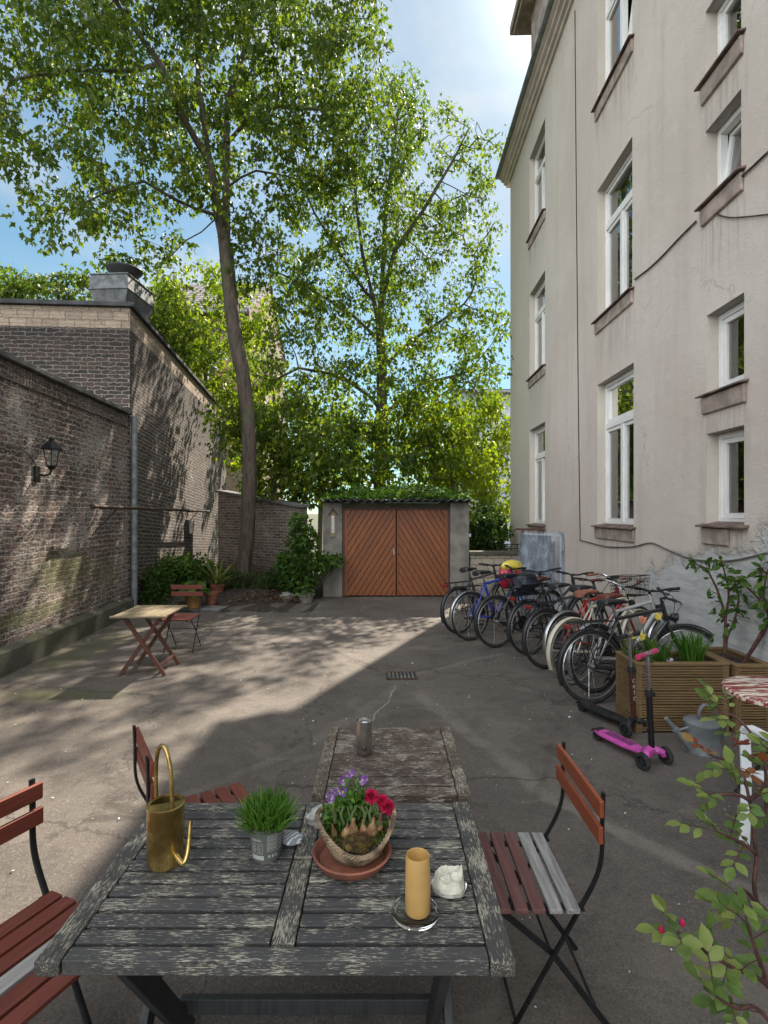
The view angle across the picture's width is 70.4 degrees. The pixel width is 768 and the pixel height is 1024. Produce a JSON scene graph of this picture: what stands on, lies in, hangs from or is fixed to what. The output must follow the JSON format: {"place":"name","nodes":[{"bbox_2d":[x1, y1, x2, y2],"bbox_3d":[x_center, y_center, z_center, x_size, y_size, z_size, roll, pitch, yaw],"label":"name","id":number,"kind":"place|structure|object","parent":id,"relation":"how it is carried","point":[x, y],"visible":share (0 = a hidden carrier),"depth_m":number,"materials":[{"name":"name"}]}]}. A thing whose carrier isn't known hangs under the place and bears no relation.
{"place":"outdoors","nodes":[
{"label":"outdoors","id":0,"kind":"place"},
{"bbox_2d":[155,284,285,499],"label":"brick house","id":1,"kind":"structure","parent":0,"point":[247,310],"depth_m":26.79,"materials":[{"name":"grey brick"}]},
{"bbox_2d":[208,353,226,379],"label":"window","id":2,"kind":"structure","parent":1,"relation":"in","point":[225,353],"depth_m":24.98,"materials":[{"name":"white plastic"}]},
{"bbox_2d":[211,360,275,495],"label":"brick side house","id":3,"kind":"structure","parent":0,"point":[230,485],"depth_m":22.50,"materials":[{"name":"brown brick"}]},
{"bbox_2d":[0,0,530,513],"label":"sky","id":4,"kind":"structure","parent":0,"point":[466,51],"materials":[{"name":"blue"}]},
{"bbox_2d":[0,594,767,1023],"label":"courtyard pavement","id":5,"kind":"structure","parent":0,"point":[340,660],"depth_m":3.83,"materials":[{"name":"concrete"}]},
{"bbox_2d":[0,778,91,1023],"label":"folding chair","id":6,"kind":"object","parent":5,"relation":"on","point":[28,933],"visible":0.73,"depth_m":1.74,"materials":[{"name":"black paint"}]},
{"bbox_2d":[0,349,133,677],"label":"brick boundary wall","id":7,"kind":"structure","parent":5,"relation":"on","point":[63,572],"depth_m":7.24,"materials":[{"name":"brown brick"}]},
{"bbox_2d":[0,443,38,475],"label":"lamp cable","id":8,"kind":"object","parent":7,"relation":"attached to","point":[22,450],"visible":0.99,"depth_m":6.43,"materials":[{"name":"black rubber"}]},
{"bbox_2d":[34,436,61,481],"bbox_3d":[-4.155,-0.655,6.750,0.320,0.570,0.225,0,0,0],"label":"wall lantern","id":9,"kind":"object","parent":7,"relation":"attached to","point":[51,444],"depth_m":6.72,"materials":[{"name":"black paint"}]},
{"bbox_2d":[89,503,210,530],"bbox_3d":[-4.416,0.110,10.760,0.355,0.462,6.313,0,0,-4],"label":"carpet pole","id":10,"kind":"object","parent":7,"relation":"attached to","point":[93,506],"visible":1,"depth_m":9.05,"materials":[{"name":"metal"}]},
{"bbox_2d":[109,605,186,675],"bbox_3d":[-2.660,1.463,6.200,0.600,0.684,0.715,0,0,-2],"label":"folding table","id":11,"kind":"object","parent":5,"relation":"on","point":[148,612],"visible":1,"depth_m":6.03,"materials":[{"name":"brown wood"}]},
{"bbox_2d":[160,584,202,652],"bbox_3d":[-2.620,1.378,7.034,0.420,0.846,0.534,0,0,0],"label":"folding chair","id":12,"kind":"object","parent":5,"relation":"on","point":[183,617],"visible":0.76,"depth_m":7.17,"materials":[{"name":"black paint"}]},
{"bbox_2d":[132,725,249,803],"bbox_3d":[-0.836,1.379,2.391,0.536,0.848,0.415,0,0,-32],"label":"folding chair","id":13,"kind":"object","parent":5,"relation":"on","point":[143,758],"visible":0.33,"depth_m":2.43,"materials":[{"name":"black paint"}]},
{"bbox_2d":[181,605,228,611],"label":"paving slab","id":14,"kind":"structure","parent":5,"relation":"on","point":[210,608],"depth_m":9.92,"materials":[{"name":"grey concrete"}]},
{"bbox_2d":[175,580,211,608],"bbox_3d":[-3.487,1.510,9.987,0.691,0.496,0.663,0,0,0],"label":"flower pot","id":15,"kind":"object","parent":14,"relation":"on","point":[192,602],"visible":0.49,"depth_m":9.90,"materials":[{"name":"ceramic"}]},
{"bbox_2d":[138,572,322,611],"bbox_3d":[-3.450,1.717,12.350,4.300,0.197,5.200,0,0,0],"label":"soil bed","id":16,"kind":"object","parent":5,"relation":"on","point":[226,595],"visible":0.22,"depth_m":10.74,"materials":[{"name":"brown soil"}]},
{"bbox_2d":[138,551,185,604],"bbox_3d":[-4.420,1.340,10.767,0.771,1.094,2.031,0,0,-9],"label":"ivy bush","id":17,"kind":"object","parent":16,"relation":"on","point":[158,588],"visible":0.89,"depth_m":10.31,"materials":[{"name":"green plant"}]},
{"bbox_2d":[172,551,228,590],"bbox_3d":[-3.965,1.288,11.581,1.380,0.944,1.004,0,0,0],"label":"bushy shrub","id":18,"kind":"object","parent":16,"relation":"on","point":[189,568],"visible":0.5,"depth_m":11.43,"materials":[{"name":"green plant"}]},
{"bbox_2d":[205,591,218,604],"bbox_3d":[-3.270,1.638,10.320,0.252,0.240,0.252,0,0,0],"label":"flower pot","id":19,"kind":"object","parent":16,"relation":"on","point":[210,600],"visible":0.77,"depth_m":10.24,"materials":[{"name":"ceramic"}]},
{"bbox_2d":[191,556,244,592],"bbox_3d":[-3.364,1.280,11.160,1.413,0.880,1.373,0,0,0],"label":"flower pot","id":20,"kind":"object","parent":16,"relation":"on","point":[218,583],"visible":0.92,"depth_m":11.10,"materials":[{"name":"ceramic"}]},
{"bbox_2d":[225,568,266,588],"bbox_3d":[-3.058,1.510,11.717,1.130,0.631,0.624,0,0,0],"label":"fern shrub","id":21,"kind":"object","parent":16,"relation":"on","point":[236,584],"visible":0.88,"depth_m":11.72,"materials":[{"name":"green plant"}]},
{"bbox_2d":[230,586,306,603],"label":"leaf litter","id":22,"kind":"object","parent":16,"relation":"on","point":[270,596],"visible":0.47,"depth_m":10.94,"materials":[{"name":"brown plant"}]},
{"bbox_2d":[259,562,294,592],"bbox_3d":[-2.141,1.479,11.709,1.205,0.804,0.702,0,0,0],"label":"ground shrub","id":23,"kind":"object","parent":16,"relation":"on","point":[272,579],"visible":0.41,"depth_m":11.64,"materials":[{"name":"green plant"}]},
{"bbox_2d":[196,383,370,513],"bbox_3d":[-2.390,-0.666,13.559,4.190,4.936,2.738,0,0,0],"label":"broadleaf tree","id":24,"kind":"object","parent":16,"relation":"on","point":[285,455],"visible":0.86,"depth_m":13.06,"materials":[{"name":"green plant"}]},
{"bbox_2d":[279,591,294,599],"bbox_3d":[-1.982,1.732,11.163,0.324,0.217,0.248,0,0,0],"label":"field stone","id":25,"kind":"object","parent":16,"relation":"on","point":[287,593],"visible":0.6,"depth_m":11.06,"materials":[{"name":"grey stone"}]},
{"bbox_2d":[272,510,346,592],"bbox_3d":[-1.549,0.881,11.063,1.544,1.856,0.846,0,0,12],"label":"grapevine","id":26,"kind":"object","parent":16,"relation":"on","point":[300,571],"visible":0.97,"depth_m":11.00,"materials":[{"name":"green plant"}]},
{"bbox_2d":[34,802,515,1023],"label":"dining table","id":27,"kind":"object","parent":5,"relation":"on","point":[221,902],"visible":0.81,"depth_m":1.47,"materials":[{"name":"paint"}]},
{"bbox_2d":[146,743,192,872],"bbox_3d":[-0.641,0.881,1.643,0.149,0.354,0.111,0,0,6],"label":"watering can","id":28,"kind":"object","parent":27,"relation":"on","point":[165,833],"visible":1,"depth_m":1.61,"materials":[{"name":"gold metal"}]},
{"bbox_2d":[231,783,303,862],"bbox_3d":[-0.362,0.949,1.685,0.248,0.218,0.240,0,0,8],"label":"herb pot","id":29,"kind":"object","parent":27,"relation":"on","point":[267,817],"visible":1,"depth_m":1.64,"materials":[{"name":"grey plastic"}]},
{"bbox_2d":[282,830,303,845],"bbox_3d":[-0.295,1.042,1.736,0.073,0.039,0.057,0,0,0],"label":"pebble","id":30,"kind":"object","parent":27,"relation":"on","point":[292,838],"visible":0.94,"depth_m":1.72,"materials":[{"name":"stone"}]},
{"bbox_2d":[305,804,323,828],"bbox_3d":[-0.221,1.036,1.849,0.096,0.068,0.070,0,0,-3],"label":"rock","id":31,"kind":"object","parent":27,"relation":"on","point":[310,818],"visible":0.29,"depth_m":1.83,"materials":[{"name":"stone"}]},
{"bbox_2d":[312,836,391,880],"bbox_3d":[-0.098,1.042,1.658,0.242,0.033,0.242,0,0,0],"label":"clay saucer","id":32,"kind":"object","parent":27,"relation":"on","point":[328,864],"visible":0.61,"depth_m":1.61,"materials":[{"name":"ceramic"}]},
{"bbox_2d":[315,769,403,866],"bbox_3d":[-0.086,0.935,1.674,0.241,0.224,0.241,0,0,34],"label":"flower basket","id":33,"kind":"object","parent":32,"relation":"on","point":[356,833],"visible":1,"depth_m":1.66,"materials":[{"name":"wicker"}]},
{"bbox_2d":[391,893,439,930],"bbox_3d":[0.083,1.050,1.430,0.127,0.018,0.127,0,0,0],"label":"glass coaster","id":34,"kind":"object","parent":27,"relation":"on","point":[402,918],"visible":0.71,"depth_m":1.41,"materials":[{"name":"white"}]},
{"bbox_2d":[405,847,429,919],"bbox_3d":[0.089,0.976,1.432,0.067,0.149,0.067,0,0,0],"label":"pillar candle","id":35,"kind":"object","parent":34,"relation":"on","point":[417,884],"visible":1,"depth_m":1.41,"materials":[{"name":"yellow wax"}]},
{"bbox_2d":[431,877,467,899],"bbox_3d":[0.183,1.051,1.527,0.104,0.016,0.104,0,0,0],"label":"glass dish","id":36,"kind":"object","parent":27,"relation":"on","point":[449,897],"visible":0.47,"depth_m":1.49,"materials":[{"name":"white"}]},
{"bbox_2d":[433,864,464,894],"bbox_3d":[0.181,1.022,1.528,0.091,0.058,0.095,0,0,0],"label":"melted candle","id":37,"kind":"object","parent":36,"relation":"in","point":[448,880],"visible":1,"depth_m":1.51,"materials":[{"name":"white wax"}]},
{"bbox_2d":[294,583,315,603],"bbox_3d":[-1.557,1.611,10.814,0.401,0.377,0.486,0,0,0],"label":"flower pot","id":38,"kind":"object","parent":5,"relation":"on","point":[305,595],"visible":1,"depth_m":10.70,"materials":[{"name":"concrete"}]},
{"bbox_2d":[11,606,728,1007],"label":"fallen petals","id":39,"kind":"object","parent":5,"relation":"on","point":[313,720],"visible":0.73,"depth_m":4.57,"materials":[{"name":"plant"}]},
{"bbox_2d":[311,727,470,802],"bbox_3d":[0.027,1.429,2.360,0.599,0.742,0.650,0,0,0],"label":"table","id":40,"kind":"object","parent":5,"relation":"on","point":[410,765],"visible":0.77,"depth_m":2.27,"materials":[{"name":"wood"}]},
{"bbox_2d":[356,717,371,755],"bbox_3d":[-0.087,0.986,2.392,0.069,0.142,0.069,0,0,0],"label":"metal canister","id":41,"kind":"object","parent":40,"relation":"on","point":[363,736],"visible":1,"depth_m":2.36,"materials":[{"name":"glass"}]},
{"bbox_2d":[318,498,474,596],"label":"garage","id":42,"kind":"structure","parent":5,"relation":"on","point":[417,546],"depth_m":11.55,"materials":[{"name":"concrete"}]},
{"bbox_2d":[328,509,337,536],"bbox_3d":[-1.075,0.233,11.449,0.201,0.594,0.060,0,0,0],"label":"garden thermometer","id":43,"kind":"object","parent":42,"relation":"attached to","point":[333,513],"visible":1,"depth_m":11.46,"materials":[{"name":"white plastic"}]},
{"bbox_2d":[345,510,395,595],"bbox_3d":[-0.291,0.865,11.543,1.076,1.810,0.110,0,0,0],"label":"door leaf","id":44,"kind":"structure","parent":42,"relation":"in","point":[370,535],"depth_m":11.54,"materials":[{"name":"wood"}]},
{"bbox_2d":[319,483,471,499],"bbox_3d":[0.237,-0.489,12.418,3.236,0.473,2.519,0,0,0],"label":"roof greenery","id":45,"kind":"object","parent":42,"relation":"on","point":[362,491],"visible":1,"depth_m":11.70,"materials":[{"name":"green plant"}]},
{"bbox_2d":[397,510,447,595],"bbox_3d":[0.811,0.865,11.561,1.076,1.810,0.074,0,0,0],"label":"door leaf","id":46,"kind":"structure","parent":42,"relation":"in","point":[422,535],"depth_m":11.54,"materials":[{"name":"wood"}]},
{"bbox_2d":[386,671,416,679],"bbox_3d":[0.187,1.792,5.961,0.330,0.013,0.260,0,0,-2],"label":"drain grate","id":47,"kind":"object","parent":5,"relation":"on","point":[406,675],"visible":1,"depth_m":5.94,"materials":[{"name":"grey metal"}]},
{"bbox_2d":[440,563,516,632],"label":"bicycle","id":48,"kind":"object","parent":5,"relation":"on","point":[495,587],"visible":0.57,"depth_m":8.18,"materials":[{"name":"metal"}]},
{"bbox_2d":[469,551,519,596],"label":"block wall","id":49,"kind":"structure","parent":5,"relation":"on","point":[490,557],"depth_m":11.55,"materials":[{"name":"beige concrete"}]},
{"bbox_2d":[503,544,519,550],"bbox_3d":[2.925,0.760,11.670,0.750,0.155,0.025,0,0,0],"label":"iron railing","id":50,"kind":"object","parent":49,"relation":"on","point":[504,548],"visible":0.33,"depth_m":11.66,"materials":[{"name":"black metal"}]},
{"bbox_2d":[449,564,544,640],"bbox_3d":[1.676,1.297,7.860,1.689,1.016,0.579,0,0,-43],"label":"bicycle","id":51,"kind":"object","parent":5,"relation":"on","point":[474,593],"visible":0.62,"depth_m":7.73,"materials":[{"name":"metal"}]},
{"bbox_2d":[474,567,565,647],"bbox_3d":[1.928,1.288,7.506,1.742,1.025,0.610,0,-4,-28],"label":"bicycle","id":52,"kind":"object","parent":5,"relation":"on","point":[488,599],"visible":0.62,"depth_m":7.34,"materials":[{"name":"metal"}]},
{"bbox_2d":[515,528,545,533],"bbox_3d":[3.050,1.073,11.350,0.500,1.455,0.500,0,0,0],"label":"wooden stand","id":53,"kind":"object","parent":5,"relation":"on","point":[522,531],"visible":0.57,"depth_m":11.14,"materials":[{"name":"brown wood"}]},
{"bbox_2d":[517,531,563,609],"bbox_3d":[2.854,1.074,9.941,0.910,1.432,0.418,0,0,3],"label":"covered furniture","id":54,"kind":"object","parent":5,"relation":"on","point":[537,552],"visible":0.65,"depth_m":10.03,"materials":[{"name":"white plastic"}]},
{"bbox_2d":[478,741,609,1023],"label":"folding chair","id":55,"kind":"object","parent":5,"relation":"on","point":[536,905],"visible":0.8,"depth_m":1.96,"materials":[{"name":"black paint"}]},
{"bbox_2d":[503,570,603,654],"bbox_3d":[2.275,1.278,7.132,1.750,1.041,0.624,0,-4,-29],"label":"bicycle","id":56,"kind":"object","parent":5,"relation":"on","point":[526,584],"visible":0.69,"depth_m":6.86,"materials":[{"name":"metal"}]},
{"bbox_2d":[498,560,522,588],"bbox_3d":[1.965,1.272,8.448,0.430,1.057,0.269,0,0,-30],"label":"pannier bag","id":57,"kind":"object","parent":56,"relation":"attached to","point":[511,563],"visible":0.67,"depth_m":8.36,"materials":[{"name":"red fabric"}]},
{"bbox_2d":[521,577,620,668],"bbox_3d":[2.315,1.290,6.530,1.747,1.020,0.617,0,-4,-28],"label":"bicycle","id":58,"kind":"object","parent":5,"relation":"on","point":[534,615],"visible":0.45,"depth_m":6.32,"materials":[{"name":"metal"}]},
{"bbox_2d":[542,573,647,673],"bbox_3d":[2.497,1.266,6.330,1.748,1.069,0.608,0,-4,-27],"label":"bicycle","id":59,"kind":"object","parent":5,"relation":"on","point":[555,618],"visible":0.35,"depth_m":6.17,"materials":[{"name":"metal"}]},
{"bbox_2d":[546,575,656,684],"bbox_3d":[2.439,1.255,5.937,1.750,1.086,0.610,0,-4,-27],"label":"bicycle","id":60,"kind":"object","parent":5,"relation":"on","point":[558,627],"visible":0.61,"depth_m":5.85,"materials":[{"name":"metal"}]},
{"bbox_2d":[576,631,647,736],"bbox_3d":[1.899,1.390,4.646,0.305,0.818,0.679,0,0,-25],"label":"kick scooter","id":61,"kind":"object","parent":5,"relation":"on","point":[626,725],"visible":0.96,"depth_m":4.41,"materials":[{"name":"black metal"}]},
{"bbox_2d":[566,585,679,692],"bbox_3d":[2.576,1.293,5.667,1.750,1.012,0.623,0,-4,-24],"label":"bicycle","id":62,"kind":"object","parent":5,"relation":"on","point":[650,625],"visible":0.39,"depth_m":5.55,"materials":[{"name":"metal"}]},
{"bbox_2d":[591,648,673,770],"bbox_3d":[1.781,1.390,4.054,0.311,0.818,0.612,0,0,-24],"label":"kick scooter","id":63,"kind":"object","parent":5,"relation":"on","point":[643,756],"visible":1,"depth_m":3.85,"materials":[{"name":"pink plastic"}]},
{"bbox_2d":[556,587,713,703],"bbox_3d":[2.439,1.276,5.229,1.718,1.041,0.564,0,-4,-14],"label":"bicycle","id":64,"kind":"object","parent":5,"relation":"on","point":[574,637],"visible":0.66,"depth_m":5.17,"materials":[{"name":"metal"}]},
{"bbox_2d":[615,651,729,732],"bbox_3d":[2.430,1.513,4.620,0.778,0.570,0.398,0,0,0],"label":"wooden planter","id":65,"kind":"object","parent":5,"relation":"on","point":[675,683],"visible":0.77,"depth_m":4.43,"materials":[{"name":"brown wood"}]},
{"bbox_2d":[620,639,639,657],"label":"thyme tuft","id":66,"kind":"object","parent":65,"relation":"in","point":[625,650],"visible":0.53,"depth_m":4.68,"materials":[{"name":"green plant"}]},
{"bbox_2d":[630,631,636,655],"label":"tulip","id":67,"kind":"object","parent":65,"relation":"in","point":[635,637],"visible":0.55,"depth_m":4.60,"materials":[{"name":"yellow plant"}]},
{"bbox_2d":[639,616,646,646],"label":"tulip","id":68,"kind":"object","parent":65,"relation":"in","point":[642,619],"visible":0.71,"depth_m":4.59,"materials":[{"name":"plant"}]},
{"bbox_2d":[639,633,646,651],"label":"tulip","id":69,"kind":"object","parent":65,"relation":"in","point":[642,637],"visible":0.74,"depth_m":4.54,"materials":[{"name":"yellow plant"}]},
{"bbox_2d":[632,651,655,662],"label":"herb clump","id":70,"kind":"object","parent":65,"relation":"in","point":[650,657],"visible":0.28,"depth_m":4.52,"materials":[{"name":"green plant"}]},
{"bbox_2d":[634,613,683,661],"bbox_3d":[2.319,1.073,4.596,0.507,0.436,0.491,0,0,0],"label":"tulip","id":71,"kind":"object","parent":65,"relation":"in","point":[662,654],"depth_m":4.59,"materials":[{"name":"green plant"}]},
{"bbox_2d":[664,627,714,661],"bbox_3d":[2.602,1.120,4.577,0.438,0.324,0.397,0,0,15],"label":"daffodil clump","id":72,"kind":"object","parent":65,"relation":"in","point":[691,651],"visible":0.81,"depth_m":4.56,"materials":[{"name":"green plant"}]},
{"bbox_2d":[664,703,726,758],"bbox_3d":[2.349,1.625,4.065,0.480,0.351,0.270,0,0,-34],"label":"watering can","id":73,"kind":"object","parent":5,"relation":"on","point":[704,734],"visible":0.79,"depth_m":4.02,"materials":[{"name":"metal"}]},
{"bbox_2d":[635,677,767,1023],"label":"rose bush","id":74,"kind":"object","parent":5,"relation":"on","point":[722,1001],"visible":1,"depth_m":1.41,"materials":[{"name":"green plant"}]},
{"bbox_2d":[701,647,767,733],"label":"wooden planter","id":75,"kind":"object","parent":5,"relation":"on","point":[746,713],"visible":0.38,"depth_m":4.41,"materials":[{"name":"brown wood"}]},
{"bbox_2d":[686,555,750,657],"bbox_3d":[2.905,0.850,4.721,0.563,0.961,0.240,0,0,0],"label":"sapling","id":76,"kind":"object","parent":75,"relation":"on","point":[718,565],"visible":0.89,"depth_m":4.71,"materials":[{"name":"green plant"}]},
{"bbox_2d":[724,553,767,662],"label":"sapling","id":77,"kind":"object","parent":75,"relation":"on","point":[760,603],"visible":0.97,"depth_m":4.49,"materials":[{"name":"green plant"}]},
{"bbox_2d":[721,676,767,792],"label":"round table","id":78,"kind":"object","parent":5,"relation":"on","point":[752,689],"visible":0.77,"depth_m":3.40,"materials":[{"name":"red paint"}]},
{"bbox_2d":[739,725,767,845],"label":"plastic chair","id":79,"kind":"object","parent":5,"relation":"on","point":[745,763],"visible":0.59,"depth_m":2.92,"materials":[{"name":"white plastic"}]},
{"bbox_2d":[307,514,509,593],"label":"ground","id":80,"kind":"structure","parent":0,"point":[314,522],"depth_m":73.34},
{"bbox_2d":[0,262,46,298],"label":"broadleaf tree","id":81,"kind":"object","parent":80,"relation":"on","point":[14,287],"visible":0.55,"depth_m":18.10,"materials":[{"name":"green plant"}]},
{"bbox_2d":[0,298,228,606],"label":"brick annex","id":82,"kind":"object","parent":80,"relation":"on","point":[124,355],"visible":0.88,"depth_m":10.34,"materials":[{"name":"brick"}]},
{"bbox_2d":[88,262,153,319],"bbox_3d":[-5.160,-4.170,10.750,0.773,1.251,1.025,0,0,4],"label":"ventilation hood","id":83,"kind":"object","parent":82,"relation":"on","point":[119,282],"visible":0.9,"depth_m":10.30,"materials":[{"name":"metal"}]},
{"bbox_2d":[23,262,214,364],"bbox_3d":[-9.171,-3.350,18.965,6.547,10.303,3.714,0,0,0],"label":"broadleaf tree","id":84,"kind":"object","parent":80,"relation":"on","point":[81,281],"visible":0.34,"depth_m":18.29,"materials":[{"name":"green plant"}]},
{"bbox_2d":[0,0,396,583],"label":"broadleaf tree","id":85,"kind":"object","parent":80,"relation":"on","point":[105,29],"visible":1,"depth_m":11.35,"materials":[{"name":"green plant"}]},
{"bbox_2d":[149,256,285,481],"bbox_3d":[-6.245,-3.506,19.040,5.921,10.615,4.114,0,0,0],"label":"broadleaf tree","id":86,"kind":"object","parent":80,"relation":"on","point":[215,383],"visible":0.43,"depth_m":18.38,"materials":[{"name":"green plant"}]},
{"bbox_2d":[215,490,309,578],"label":"garden wall","id":87,"kind":"structure","parent":80,"relation":"on","point":[272,527],"depth_m":13.46,"materials":[{"name":"brick"}]},
{"bbox_2d":[221,61,513,486],"bbox_3d":[-0.392,-5.638,15.782,8.413,14.875,5.310,0,0,0],"label":"broadleaf tree","id":88,"kind":"object","parent":80,"relation":"on","point":[382,319],"visible":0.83,"depth_m":15.21,"materials":[{"name":"green plant"}]},
{"bbox_2d":[276,413,465,510],"bbox_3d":[-0.416,-0.430,14.859,5.169,4.466,2.662,0,0,0],"label":"broadleaf tree","id":89,"kind":"object","parent":80,"relation":"on","point":[408,467],"visible":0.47,"depth_m":14.49,"materials":[{"name":"green plant"}]},
{"bbox_2d":[267,383,482,554],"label":"building","id":90,"kind":"structure","parent":80,"relation":"on","point":[320,515],"depth_m":21.92,"materials":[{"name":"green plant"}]},
{"bbox_2d":[377,384,508,521],"bbox_3d":[1.671,-0.916,15.113,3.762,5.437,2.534,0,0,0],"label":"broadleaf tree","id":91,"kind":"object","parent":80,"relation":"on","point":[472,459],"visible":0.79,"depth_m":14.91,"materials":[{"name":"green plant"}]},
{"bbox_2d":[422,389,509,536],"bbox_3d":[2.941,-1.082,17.181,3.693,5.770,3.368,0,0,0],"label":"broadleaf tree","id":92,"kind":"object","parent":80,"relation":"on","point":[502,436],"visible":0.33,"depth_m":16.89,"materials":[{"name":"green plant"}]},
{"bbox_2d":[469,502,514,550],"bbox_3d":[2.619,0.764,13.674,1.278,2.078,1.658,0,0,24],"label":"evergreen shrub","id":93,"kind":"object","parent":80,"relation":"on","point":[488,530],"visible":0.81,"depth_m":13.22,"materials":[{"name":"green plant"}]},
{"bbox_2d":[495,0,767,661],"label":"apartment house","id":94,"kind":"structure","parent":80,"relation":"on","point":[632,172],"depth_m":6.72,"materials":[{"name":"beige paint"}]},
{"bbox_2d":[525,280,545,388],"bbox_3d":[3.374,-3.889,11.799,0.271,2.134,1.420,0,0,1],"label":"window","id":95,"kind":"structure","parent":94,"relation":"in","point":[540,364],"depth_m":12.04,"materials":[{"name":"white plastic"}]},
{"bbox_2d":[525,134,545,249],"bbox_3d":[3.374,-7.039,11.799,0.271,2.074,1.420,0,0,1],"label":"window","id":96,"kind":"structure","parent":94,"relation":"in","point":[540,208],"depth_m":12.00,"materials":[{"name":"white plastic"}]},
{"bbox_2d":[526,425,545,533],"bbox_3d":[3.598,-0.691,11.795,0.718,2.338,1.420,0,0,1],"label":"window","id":97,"kind":"structure","parent":94,"relation":"in","point":[539,433],"depth_m":12.33,"materials":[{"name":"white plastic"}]},
{"bbox_2d":[591,151,634,334],"bbox_3d":[3.516,-3.791,7.666,0.718,2.178,1.360,0,0,1],"label":"window","id":98,"kind":"structure","parent":94,"relation":"in","point":[619,288],"depth_m":8.03,"materials":[{"name":"white plastic"}]},
{"bbox_2d":[591,0,634,122],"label":"window","id":99,"kind":"structure","parent":94,"relation":"in","point":[619,36],"depth_m":7.99,"materials":[{"name":"white plastic"}]},
{"bbox_2d":[591,368,635,542],"bbox_3d":[3.515,-0.766,7.646,0.718,2.328,1.400,0,0,1],"label":"window","id":100,"kind":"structure","parent":94,"relation":"in","point":[618,525],"depth_m":7.99,"materials":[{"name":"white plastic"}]},
{"bbox_2d":[694,105,745,227],"bbox_3d":[3.466,-3.306,5.116,0.718,0.928,0.700,0,0,1],"label":"window","id":101,"kind":"structure","parent":94,"relation":"in","point":[730,182],"depth_m":5.29,"materials":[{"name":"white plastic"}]},
{"bbox_2d":[694,0,745,106],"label":"window","id":102,"kind":"structure","parent":94,"relation":"in","point":[730,39],"depth_m":5.26,"materials":[{"name":"white plastic"}]},
{"bbox_2d":[695,429,748,545],"bbox_3d":[3.466,-0.226,5.086,0.718,1.088,0.720,0,0,1],"label":"window","id":103,"kind":"structure","parent":94,"relation":"in","point":[731,444],"depth_m":5.30,"materials":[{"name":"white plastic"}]},
{"bbox_2d":[695,301,748,414],"bbox_3d":[3.466,-1.451,5.086,0.718,0.978,0.720,0,0,1],"label":"window","id":104,"kind":"structure","parent":94,"relation":"in","point":[731,323],"depth_m":5.27,"materials":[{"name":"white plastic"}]},
{"bbox_2d":[446,389,509,545],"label":"pale house","id":105,"kind":"structure","parent":0,"point":[507,391],"depth_m":29.00,"materials":[{"name":"white paint"}]}
]}

